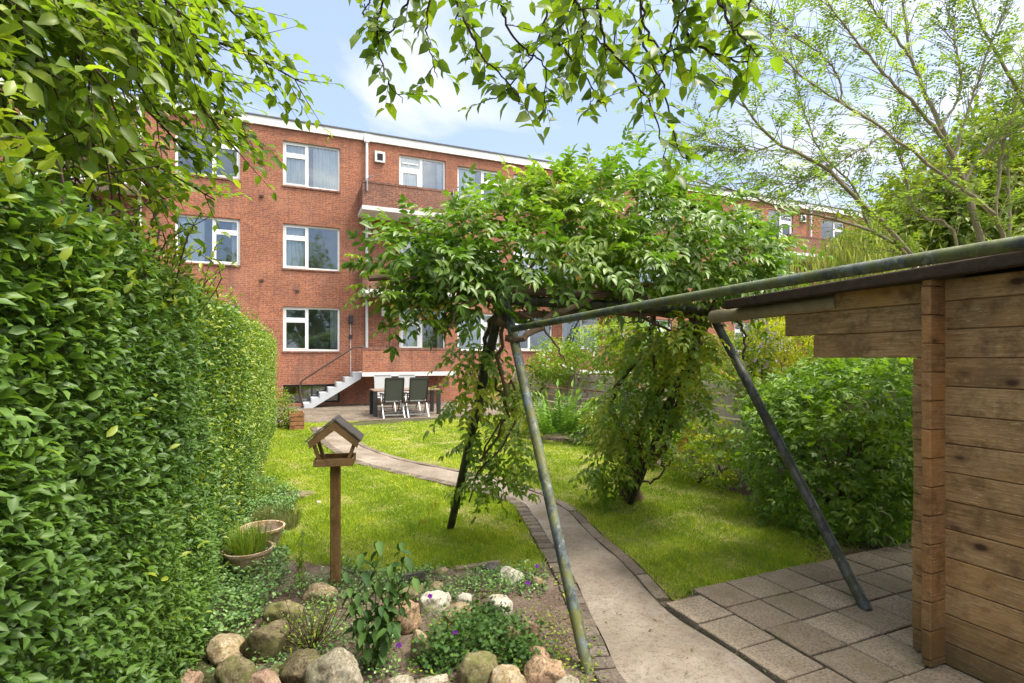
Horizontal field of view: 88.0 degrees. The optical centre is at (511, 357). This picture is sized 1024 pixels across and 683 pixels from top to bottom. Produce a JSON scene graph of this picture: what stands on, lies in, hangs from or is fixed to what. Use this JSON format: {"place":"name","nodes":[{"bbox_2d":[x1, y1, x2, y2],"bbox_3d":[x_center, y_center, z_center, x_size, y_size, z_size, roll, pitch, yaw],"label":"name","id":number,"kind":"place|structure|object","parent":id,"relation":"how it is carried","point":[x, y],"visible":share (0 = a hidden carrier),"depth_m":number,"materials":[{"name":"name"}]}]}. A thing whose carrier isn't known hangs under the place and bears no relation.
{"place":"outdoors","nodes":[
{"label":"outdoors","id":0,"kind":"place"},
{"bbox_2d":[257,420,551,574],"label":"lawn","id":1,"kind":"structure","parent":0,"point":[477,520],"depth_m":5.21,"materials":[{"name":"green plant"}]},
{"bbox_2d":[275,387,298,428],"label":"terrace bush","id":2,"kind":"object","parent":1,"relation":"on","point":[283,401],"visible":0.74,"depth_m":12.53,"materials":[{"name":"green plant"}]},
{"bbox_2d":[290,411,303,429],"bbox_3d":[-4.966,1.438,12.238,0.310,0.385,0.480,0,0,-23],"label":"wooden planter","id":3,"kind":"object","parent":1,"relation":"on","point":[296,420],"visible":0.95,"depth_m":12.02,"materials":[{"name":"orange wood"}]},
{"bbox_2d":[284,490,315,498],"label":"rock","id":4,"kind":"object","parent":1,"relation":"on","point":[303,493],"visible":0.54,"depth_m":6.24,"materials":[{"name":"stone"}]},
{"bbox_2d":[233,508,623,682],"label":"bed soil","id":5,"kind":"structure","parent":0,"point":[520,600],"depth_m":3.45,"materials":[{"name":"brown soil"}]},
{"bbox_2d":[221,540,273,574],"bbox_3d":[-2.055,1.562,4.125,0.371,0.175,0.371,0,0,0],"label":"plant pot","id":6,"kind":"object","parent":5,"relation":"on","point":[244,560],"visible":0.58,"depth_m":4.00,"materials":[{"name":"ceramic"}]},
{"bbox_2d":[221,515,280,555],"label":"chives","id":7,"kind":"object","parent":6,"relation":"in","point":[244,543],"visible":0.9,"depth_m":4.07,"materials":[{"name":"green plant"}]},
{"bbox_2d":[240,520,284,544],"bbox_3d":[-2.170,1.555,4.605,0.371,0.190,0.371,0,0,0],"label":"plant pot","id":8,"kind":"object","parent":5,"relation":"on","point":[279,525],"visible":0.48,"depth_m":4.66,"materials":[{"name":"ceramic"}]},
{"bbox_2d":[249,669,280,682],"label":"rock","id":9,"kind":"object","parent":5,"relation":"on","point":[266,676],"visible":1,"depth_m":2.61,"materials":[{"name":"stone"}]},
{"bbox_2d":[239,619,294,663],"bbox_3d":[-1.370,1.601,2.955,0.260,0.250,0.232,1,-3,0],"label":"rock","id":10,"kind":"object","parent":5,"relation":"on","point":[264,641],"visible":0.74,"depth_m":2.86,"materials":[{"name":"brown stone"}]},
{"bbox_2d":[247,500,302,531],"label":"lavender","id":11,"kind":"object","parent":5,"relation":"on","point":[288,516],"visible":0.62,"depth_m":5.13,"materials":[{"name":"green plant"}]},
{"bbox_2d":[262,600,303,627],"bbox_3d":[-1.408,1.595,3.260,0.253,0.235,0.199,-6,3,0],"label":"rock","id":12,"kind":"object","parent":5,"relation":"on","point":[270,613],"visible":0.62,"depth_m":3.20,"materials":[{"name":"stone"}]},
{"bbox_2d":[190,590,400,682],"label":"weeds","id":13,"kind":"object","parent":5,"relation":"on","point":[335,644],"visible":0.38,"depth_m":2.95,"materials":[{"name":"green plant"}]},
{"bbox_2d":[278,648,319,682],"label":"rock","id":14,"kind":"object","parent":5,"relation":"on","point":[294,665],"visible":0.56,"depth_m":2.67,"materials":[{"name":"brown stone"}]},
{"bbox_2d":[293,531,308,588],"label":"spindly plant","id":15,"kind":"object","parent":5,"relation":"on","point":[299,563],"visible":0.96,"depth_m":3.77,"materials":[{"name":"green plant"}]},
{"bbox_2d":[263,590,347,652],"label":"twiggy plant","id":16,"kind":"object","parent":5,"relation":"on","point":[303,638],"visible":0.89,"depth_m":2.95,"materials":[{"name":"green plant"}]},
{"bbox_2d":[303,582,337,605],"bbox_3d":[-1.296,1.616,3.593,0.238,0.165,0.174,0,7,0],"label":"rock","id":17,"kind":"object","parent":5,"relation":"on","point":[318,588],"visible":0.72,"depth_m":3.54,"materials":[{"name":"beige stone"}]},
{"bbox_2d":[304,647,363,682],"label":"rock","id":18,"kind":"object","parent":5,"relation":"on","point":[338,665],"visible":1,"depth_m":2.57,"materials":[{"name":"grey stone"}]},
{"bbox_2d":[305,415,363,585],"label":"bird house","id":19,"kind":"structure","parent":5,"relation":"on","point":[346,430],"depth_m":3.82,"materials":[{"name":"brown wood"}]},
{"bbox_2d":[339,541,419,669],"bbox_3d":[-0.704,1.321,2.803,0.423,0.662,0.282,0,0,0],"label":"leafy perennial","id":20,"kind":"object","parent":5,"relation":"on","point":[382,629],"visible":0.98,"depth_m":2.81,"materials":[{"name":"green plant"}]},
{"bbox_2d":[387,675,415,682],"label":"rock","id":21,"kind":"object","parent":5,"relation":"on","point":[403,679],"visible":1,"depth_m":2.63,"materials":[{"name":"grey stone"}]},
{"bbox_2d":[388,600,421,634],"bbox_3d":[-0.673,1.587,3.225,0.252,0.238,0.172,0,0,22],"label":"rock","id":22,"kind":"object","parent":5,"relation":"on","point":[411,623],"visible":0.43,"depth_m":3.16,"materials":[{"name":"orange stone"}]},
{"bbox_2d":[392,571,424,588],"bbox_3d":[-0.742,1.595,3.803,0.237,0.110,0.020,0,0,-16],"label":"slate board","id":23,"kind":"object","parent":5,"relation":"on","point":[421,574],"visible":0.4,"depth_m":3.80,"materials":[{"name":"stone"}]},
{"bbox_2d":[272,554,548,600],"bbox_3d":[-0.679,1.587,3.863,1.926,0.148,0.685,0,0,0],"label":"ground cover","id":24,"kind":"object","parent":5,"relation":"on","point":[475,580],"visible":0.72,"depth_m":3.80,"materials":[{"name":"green plant"}]},
{"bbox_2d":[398,585,425,601],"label":"rock","id":25,"kind":"object","parent":5,"relation":"on","point":[411,590],"visible":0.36,"depth_m":3.58,"materials":[{"name":"stone"}]},
{"bbox_2d":[410,628,432,658],"bbox_3d":[-0.497,1.587,2.911,0.122,0.198,0.102,-6,-1,0],"label":"rock","id":26,"kind":"object","parent":5,"relation":"on","point":[417,632],"visible":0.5,"depth_m":2.88,"materials":[{"name":"beige stone"}]},
{"bbox_2d":[416,674,448,682],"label":"rock","id":27,"kind":"object","parent":5,"relation":"on","point":[440,678],"visible":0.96,"depth_m":2.62,"materials":[{"name":"grey stone"}]},
{"bbox_2d":[419,590,450,617],"bbox_3d":[-0.499,1.605,3.426,0.208,0.189,0.170,0,0,21],"label":"rock","id":28,"kind":"object","parent":5,"relation":"on","point":[439,597],"visible":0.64,"depth_m":3.37,"materials":[{"name":"stone"}]},
{"bbox_2d":[443,601,472,624],"bbox_3d":[-0.335,1.609,3.306,0.192,0.164,0.155,-8,0,0],"label":"rock","id":29,"kind":"object","parent":5,"relation":"on","point":[460,605],"visible":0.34,"depth_m":3.27,"materials":[{"name":"beige stone"}]},
{"bbox_2d":[455,592,471,603],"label":"rock","id":30,"kind":"object","parent":5,"relation":"on","point":[463,597],"visible":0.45,"depth_m":3.48,"materials":[{"name":"stone"}]},
{"bbox_2d":[457,650,497,682],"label":"rock","id":31,"kind":"object","parent":5,"relation":"on","point":[476,667],"visible":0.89,"depth_m":2.62,"materials":[{"name":"stone"}]},
{"bbox_2d":[454,560,500,571],"bbox_3d":[-0.268,1.638,4.155,0.371,0.050,0.050,0,0,-22],"label":"edging board","id":32,"kind":"object","parent":5,"relation":"on","point":[462,568],"visible":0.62,"depth_m":4.12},
{"bbox_2d":[396,564,558,679],"bbox_3d":[-0.184,1.514,3.305,0.881,0.287,1.292,0,0,0],"label":"geranium","id":33,"kind":"object","parent":5,"relation":"on","point":[444,647],"visible":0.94,"depth_m":2.89,"materials":[{"name":"green plant"}]},
{"bbox_2d":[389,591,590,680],"bbox_3d":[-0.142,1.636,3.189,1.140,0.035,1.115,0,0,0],"label":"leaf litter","id":34,"kind":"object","parent":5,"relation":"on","point":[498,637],"visible":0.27,"depth_m":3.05,"materials":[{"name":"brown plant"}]},
{"bbox_2d":[483,562,500,573],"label":"rock","id":35,"kind":"object","parent":5,"relation":"on","point":[491,565],"visible":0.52,"depth_m":4.08,"materials":[{"name":"stone"}]},
{"bbox_2d":[402,592,588,682],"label":"weeds","id":36,"kind":"object","parent":5,"relation":"on","point":[550,650],"visible":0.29,"depth_m":2.98,"materials":[{"name":"green plant"}]},
{"bbox_2d":[484,594,512,615],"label":"rock","id":37,"kind":"object","parent":5,"relation":"on","point":[498,598],"visible":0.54,"depth_m":3.38,"materials":[{"name":"stone"}]},
{"bbox_2d":[489,664,525,682],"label":"rock","id":38,"kind":"object","parent":5,"relation":"on","point":[505,673],"visible":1,"depth_m":2.58,"materials":[{"name":"beige stone"}]},
{"bbox_2d":[497,566,523,583],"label":"rock","id":39,"kind":"object","parent":5,"relation":"on","point":[508,570],"visible":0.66,"depth_m":3.88,"materials":[{"name":"stone"}]},
{"bbox_2d":[500,620,520,644],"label":"rock","id":40,"kind":"object","parent":5,"relation":"on","point":[511,635],"visible":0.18,"depth_m":3.02,"materials":[{"name":"orange stone"}]},
{"bbox_2d":[518,620,538,639],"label":"rock","id":41,"kind":"object","parent":5,"relation":"on","point":[534,628],"visible":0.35,"depth_m":3.10,"materials":[{"name":"orange stone"}]},
{"bbox_2d":[528,646,549,657],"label":"rock","id":42,"kind":"object","parent":5,"relation":"on","point":[543,652],"visible":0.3,"depth_m":2.84,"materials":[{"name":"orange stone"}]},
{"bbox_2d":[523,655,566,682],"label":"rock","id":43,"kind":"object","parent":5,"relation":"on","point":[540,669],"visible":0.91,"depth_m":2.65,"materials":[{"name":"beige stone"}]},
{"bbox_2d":[556,674,579,682],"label":"rock","id":44,"kind":"object","parent":5,"relation":"on","point":[568,678],"visible":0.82,"depth_m":2.61,"materials":[{"name":"grey stone"}]},
{"bbox_2d":[549,566,605,680],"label":"weeds","id":45,"kind":"object","parent":5,"relation":"on","point":[599,652],"visible":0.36,"depth_m":3.00,"materials":[{"name":"green plant"}]},
{"bbox_2d":[270,397,618,423],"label":"terrace","id":46,"kind":"structure","parent":0,"point":[329,413],"depth_m":16.14,"materials":[{"name":"grey stone"}]},
{"bbox_2d":[374,375,395,411],"bbox_3d":[-3.897,1.084,16.188,0.620,1.118,0.684,0,0,-23],"label":"garden chair","id":47,"kind":"object","parent":46,"relation":"on","point":[379,381],"visible":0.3,"depth_m":16.38,"materials":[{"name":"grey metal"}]},
{"bbox_2d":[379,377,404,418],"bbox_3d":[-3.274,1.084,14.529,0.620,1.118,0.684,0,0,-23],"label":"garden chair","id":48,"kind":"object","parent":46,"relation":"on","point":[393,390],"visible":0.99,"depth_m":14.32,"materials":[{"name":"fabric"}]},
{"bbox_2d":[369,387,440,416],"bbox_3d":[-3.122,1.265,15.456,1.900,0.730,0.900,0,0,-23],"label":"garden table","id":49,"kind":"object","parent":46,"relation":"on","point":[373,401],"visible":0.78,"depth_m":15.41,"materials":[{"name":"metal"}]},
{"bbox_2d":[398,374,420,410],"bbox_3d":[-3.207,1.084,16.480,0.620,1.118,0.684,0,0,-23],"label":"garden chair","id":50,"kind":"object","parent":46,"relation":"on","point":[406,381],"visible":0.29,"depth_m":16.68,"materials":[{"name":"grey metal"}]},
{"bbox_2d":[404,377,429,417],"bbox_3d":[-2.657,1.084,14.778,0.620,1.118,0.684,0,0,-23],"label":"garden chair","id":51,"kind":"object","parent":46,"relation":"on","point":[418,389],"visible":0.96,"depth_m":14.57,"materials":[{"name":"fabric"}]},
{"bbox_2d":[30,0,1023,224],"label":"sky","id":52,"kind":"structure","parent":0,"point":[330,24],"materials":[{"name":"blue"}]},
{"bbox_2d":[160,392,906,682],"bbox_3d":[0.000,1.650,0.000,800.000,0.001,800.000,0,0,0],"label":"ground","id":53,"kind":"structure","parent":0,"point":[208,677],"depth_m":3.53,"materials":[{"name":"brown soil"}]},
{"bbox_2d":[0,23,278,682],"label":"clipped hedge","id":54,"kind":"object","parent":53,"relation":"on","point":[138,387],"visible":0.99,"depth_m":1.68,"materials":[{"name":"green plant"}]},
{"bbox_2d":[0,0,344,271],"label":"overhanging tree","id":55,"kind":"object","parent":53,"relation":"on","point":[117,34],"visible":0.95,"depth_m":1.93,"materials":[{"name":"green plant"}]},
{"bbox_2d":[175,668,203,682],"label":"rock","id":56,"kind":"object","parent":53,"relation":"on","point":[191,676],"visible":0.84,"depth_m":2.66,"materials":[{"name":"stone"}]},
{"bbox_2d":[172,599,215,647],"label":"broad leaf plant","id":57,"kind":"object","parent":53,"relation":"on","point":[207,616],"visible":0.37,"depth_m":3.01,"materials":[{"name":"green plant"}]},
{"bbox_2d":[206,633,244,665],"bbox_3d":[-1.568,1.617,2.913,0.228,0.148,0.201,5,1,0],"label":"rock","id":58,"kind":"object","parent":53,"relation":"on","point":[224,644],"visible":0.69,"depth_m":2.88,"materials":[{"name":"beige stone"}]},
{"bbox_2d":[214,655,257,682],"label":"rock","id":59,"kind":"object","parent":53,"relation":"on","point":[235,669],"visible":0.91,"depth_m":2.63,"materials":[{"name":"stone"}]},
{"bbox_2d":[177,471,300,678],"bbox_3d":[-2.023,1.558,4.279,0.600,0.226,6.386,0,0,-22],"label":"ground cover","id":60,"kind":"object","parent":53,"relation":"on","point":[234,590],"visible":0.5,"depth_m":3.79,"materials":[{"name":"green plant"}]},
{"bbox_2d":[238,479,278,503],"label":"grass clump","id":61,"kind":"object","parent":53,"relation":"on","point":[259,486],"visible":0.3,"depth_m":6.13,"materials":[{"name":"green plant"}]},
{"bbox_2d":[0,77,934,407],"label":"apartment building","id":62,"kind":"structure","parent":53,"relation":"on","point":[288,279],"depth_m":18.46,"materials":[{"name":"red brick"}]},
{"bbox_2d":[174,127,240,181],"bbox_3d":[-9.771,-6.563,17.054,1.870,1.565,0.180,0,0,-23],"label":"window","id":63,"kind":"structure","parent":62,"relation":"in","point":[223,177],"depth_m":17.20,"materials":[{"name":"white paint"}]},
{"bbox_2d":[175,214,240,266],"bbox_3d":[-9.800,-3.764,17.123,1.870,1.565,0.330,0,0,-23],"label":"window","id":64,"kind":"structure","parent":62,"relation":"in","point":[235,232],"depth_m":17.12,"materials":[{"name":"white paint"}]},
{"bbox_2d":[282,306,340,352],"bbox_3d":[-6.912,-0.964,18.303,1.870,1.565,0.260,0,0,-23],"label":"window","id":65,"kind":"structure","parent":62,"relation":"in","point":[333,311],"depth_m":18.24,"materials":[{"name":"white paint"}]},
{"bbox_2d":[282,224,340,272],"bbox_3d":[-6.923,-3.764,18.329,1.870,1.565,0.318,0,0,-23],"label":"window","id":66,"kind":"structure","parent":62,"relation":"in","point":[295,237],"depth_m":18.22,"materials":[{"name":"white paint"}]},
{"bbox_2d":[282,141,340,192],"bbox_3d":[-6.912,-6.563,18.303,1.870,1.565,0.260,0,0,-23],"label":"window","id":67,"kind":"structure","parent":62,"relation":"in","point":[295,155],"depth_m":18.30,"materials":[{"name":"white paint"}]},
{"bbox_2d":[283,384,339,403],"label":"cellar window","id":68,"kind":"structure","parent":62,"relation":"in","point":[311,385],"depth_m":18.30,"materials":[{"name":"glass"}]},
{"bbox_2d":[399,308,444,347],"bbox_3d":[-3.389,-0.686,19.886,1.750,2.340,0.242,0,0,-23],"label":"balcony door","id":69,"kind":"structure","parent":62,"relation":"in","point":[411,343],"depth_m":19.73,"materials":[{"name":"white paint"}]},
{"bbox_2d":[399,155,444,189],"bbox_3d":[-3.389,-6.286,19.886,1.750,2.340,0.242,0,0,-23],"label":"window","id":70,"kind":"structure","parent":62,"relation":"in","point":[410,171],"depth_m":19.74,"materials":[{"name":"white paint"}]},
{"bbox_2d":[458,313,498,351],"bbox_3d":[-1.311,-0.989,20.663,1.780,1.515,0.258,0,0,-23],"label":"window","id":71,"kind":"structure","parent":62,"relation":"in","point":[486,316],"depth_m":20.72,"materials":[{"name":"white paint"}]},
{"bbox_2d":[458,167,498,206],"bbox_3d":[-1.325,-6.589,20.696,1.780,1.515,0.330,0,0,-23],"label":"window","id":72,"kind":"structure","parent":62,"relation":"in","point":[460,172],"depth_m":20.64,"materials":[{"name":"white paint"}]},
{"bbox_2d":[514,246,547,282],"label":"window","id":73,"kind":"structure","parent":62,"relation":"in","point":[523,253],"depth_m":21.57,"materials":[{"name":"white paint"}]},
{"bbox_2d":[515,323,552,351],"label":"window","id":74,"kind":"structure","parent":62,"relation":"in","point":[527,349],"depth_m":21.49,"materials":[{"name":"white paint"}]},
{"bbox_2d":[563,317,597,348],"bbox_3d":[2.833,-0.686,22.503,1.750,2.340,0.230,0,0,-23],"label":"balcony door","id":75,"kind":"structure","parent":62,"relation":"in","point":[580,321],"depth_m":22.44,"materials":[{"name":"white paint"}]},
{"bbox_2d":[735,322,759,352],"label":"window","id":76,"kind":"structure","parent":62,"relation":"in","point":[737,330],"depth_m":25.94,"materials":[{"name":"white paint"}]},
{"bbox_2d":[768,210,791,238],"bbox_3d":[13.588,-6.286,26.956,1.750,2.340,0.080,0,0,-23],"label":"balcony door","id":77,"kind":"structure","parent":62,"relation":"in","point":[787,220],"depth_m":27.06,"materials":[{"name":"white paint"}]},
{"bbox_2d":[821,220,842,246],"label":"window","id":78,"kind":"structure","parent":62,"relation":"in","point":[831,224],"depth_m":28.46,"materials":[{"name":"white paint"}]},
{"bbox_2d":[310,427,626,682],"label":"path edging","id":79,"kind":"object","parent":53,"relation":"on","point":[609,670],"visible":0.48,"depth_m":4.03,"materials":[{"name":"brick"}]},
{"bbox_2d":[358,442,668,601],"bbox_3d":[-1.216,1.660,8.130,0.978,0.100,10.126,0,0,-31],"label":"path edging","id":80,"kind":"object","parent":53,"relation":"on","point":[650,586],"visible":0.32,"depth_m":4.64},
{"bbox_2d":[487,354,564,419],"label":"bush","id":81,"kind":"object","parent":53,"relation":"on","point":[531,372],"visible":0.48,"depth_m":12.22,"materials":[{"name":"green plant"}]},
{"bbox_2d":[348,0,789,194],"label":"overhead tree","id":82,"kind":"object","parent":53,"relation":"on","point":[377,33],"visible":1,"depth_m":1.91,"materials":[{"name":"green plant"}]},
{"bbox_2d":[339,121,837,524],"bbox_3d":[0.772,-0.078,4.724,4.543,3.642,2.451,0,0,-31],"label":"wisteria","id":83,"kind":"object","parent":53,"relation":"on","point":[616,266],"visible":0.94,"depth_m":4.21,"materials":[{"name":"green plant"}]},
{"bbox_2d":[526,315,771,410],"bbox_3d":[2.696,0.320,11.258,5.269,2.696,1.836,0,0,33],"label":"yellow bush","id":84,"kind":"object","parent":53,"relation":"on","point":[576,350],"visible":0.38,"depth_m":11.69,"materials":[{"name":"green plant"}]},
{"bbox_2d":[447,295,872,674],"bbox_3d":[0.906,0.613,4.279,2.204,2.166,2.788,0,0,-24],"label":"swing frame","id":85,"kind":"object","parent":53,"relation":"on","point":[836,552],"visible":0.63,"depth_m":3.73,"materials":[{"name":"grey paint"}]},
{"bbox_2d":[510,235,1023,331],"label":"mossy rail","id":86,"kind":"object","parent":85,"relation":"attached to","point":[986,248],"visible":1,"depth_m":2.06,"materials":[{"name":"green metal"}]},
{"bbox_2d":[512,367,912,505],"bbox_3d":[2.160,0.940,10.161,0.102,1.420,10.880,0,0,-23],"label":"board fence","id":87,"kind":"object","parent":53,"relation":"on","point":[728,399],"visible":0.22,"depth_m":8.11,"materials":[{"name":"wood"}]},
{"bbox_2d":[610,0,1023,267],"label":"airy tree","id":88,"kind":"object","parent":53,"relation":"on","point":[972,198],"visible":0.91,"depth_m":6.49,"materials":[{"name":"green plant"}]},
{"bbox_2d":[736,210,941,449],"bbox_3d":[5.804,-0.274,9.316,3.798,4.185,3.305,0,0,0],"label":"feathery shrub","id":89,"kind":"object","parent":53,"relation":"on","point":[849,255],"visible":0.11,"depth_m":9.00,"materials":[{"name":"green plant"}]},
{"bbox_2d":[817,83,1023,272],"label":"garden tree","id":90,"kind":"object","parent":53,"relation":"on","point":[967,231],"visible":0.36,"depth_m":11.58,"materials":[{"name":"green plant"}]},
{"bbox_2d":[840,96,1023,271],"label":"garden tree","id":91,"kind":"object","parent":53,"relation":"on","point":[921,208],"visible":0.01,"depth_m":15.21,"materials":[{"name":"green plant"}]},
{"bbox_2d":[316,427,774,682],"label":"path","id":92,"kind":"structure","parent":0,"point":[609,584],"depth_m":3.29,"materials":[{"name":"concrete"}]},
{"bbox_2d":[353,415,868,600],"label":"lawn","id":93,"kind":"structure","parent":0,"point":[645,519],"depth_m":5.48,"materials":[{"name":"green plant"}]},
{"bbox_2d":[490,405,546,437],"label":"bush","id":94,"kind":"object","parent":93,"relation":"on","point":[515,431],"visible":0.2,"depth_m":11.20,"materials":[{"name":"green plant"}]},
{"bbox_2d":[530,435,911,559],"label":"bed soil","id":95,"kind":"structure","parent":0,"point":[743,490],"depth_m":6.77,"materials":[{"name":"brown soil"}]},
{"bbox_2d":[520,379,599,435],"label":"fern","id":96,"kind":"object","parent":95,"relation":"on","point":[563,422],"visible":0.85,"depth_m":10.17,"materials":[{"name":"green plant"}]},
{"bbox_2d":[564,397,633,447],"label":"glossy bush","id":97,"kind":"object","parent":95,"relation":"on","point":[578,426],"visible":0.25,"depth_m":9.97,"materials":[{"name":"green plant"}]},
{"bbox_2d":[649,407,698,466],"bbox_3d":[2.308,1.155,7.874,0.960,1.013,0.872,0,0,0],"label":"euphorbia","id":98,"kind":"object","parent":95,"relation":"on","point":[677,442],"visible":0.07,"depth_m":7.78,"materials":[{"name":"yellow plant"}]},
{"bbox_2d":[659,415,763,492],"bbox_3d":[2.613,1.228,6.991,1.258,0.944,1.378,0,0,43],"label":"euphorbia","id":99,"kind":"object","parent":95,"relation":"on","point":[697,439],"visible":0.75,"depth_m":6.78,"materials":[{"name":"green plant"}]},
{"bbox_2d":[722,318,779,460],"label":"flowering shrub","id":100,"kind":"object","parent":95,"relation":"on","point":[762,370],"visible":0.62,"depth_m":7.51,"materials":[{"name":"green plant"}]},
{"bbox_2d":[740,316,824,465],"bbox_3d":[4.091,0.453,7.892,1.393,2.407,1.117,0,0,0],"label":"golden conifer","id":101,"kind":"object","parent":95,"relation":"on","point":[781,353],"visible":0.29,"depth_m":7.71,"materials":[{"name":"yellow plant"}]},
{"bbox_2d":[715,355,913,550],"bbox_3d":[4.055,0.726,5.667,3.782,2.162,2.694,0,0,0],"label":"broad shrub","id":102,"kind":"object","parent":95,"relation":"on","point":[794,391],"visible":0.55,"depth_m":5.08,"materials":[{"name":"green plant"}]},
{"bbox_2d":[740,498,895,561],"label":"leaf litter","id":103,"kind":"object","parent":95,"relation":"on","point":[848,551],"visible":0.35,"depth_m":4.60,"materials":[{"name":"brown plant"}]},
{"bbox_2d":[731,346,912,466],"bbox_3d":[4.346,0.675,6.864,2.788,1.982,1.319,0,0,0],"label":"bright shrub","id":104,"kind":"object","parent":95,"relation":"on","point":[744,392],"visible":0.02,"depth_m":6.97,"materials":[{"name":"green plant"}]},
{"bbox_2d":[666,542,986,682],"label":"patio","id":105,"kind":"structure","parent":0,"point":[831,631],"depth_m":3.23,"materials":[{"name":"concrete"}]},
{"bbox_2d":[708,251,1023,682],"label":"log shed","id":106,"kind":"structure","parent":105,"relation":"on","point":[954,330],"depth_m":2.72,"materials":[{"name":"brown wood"}]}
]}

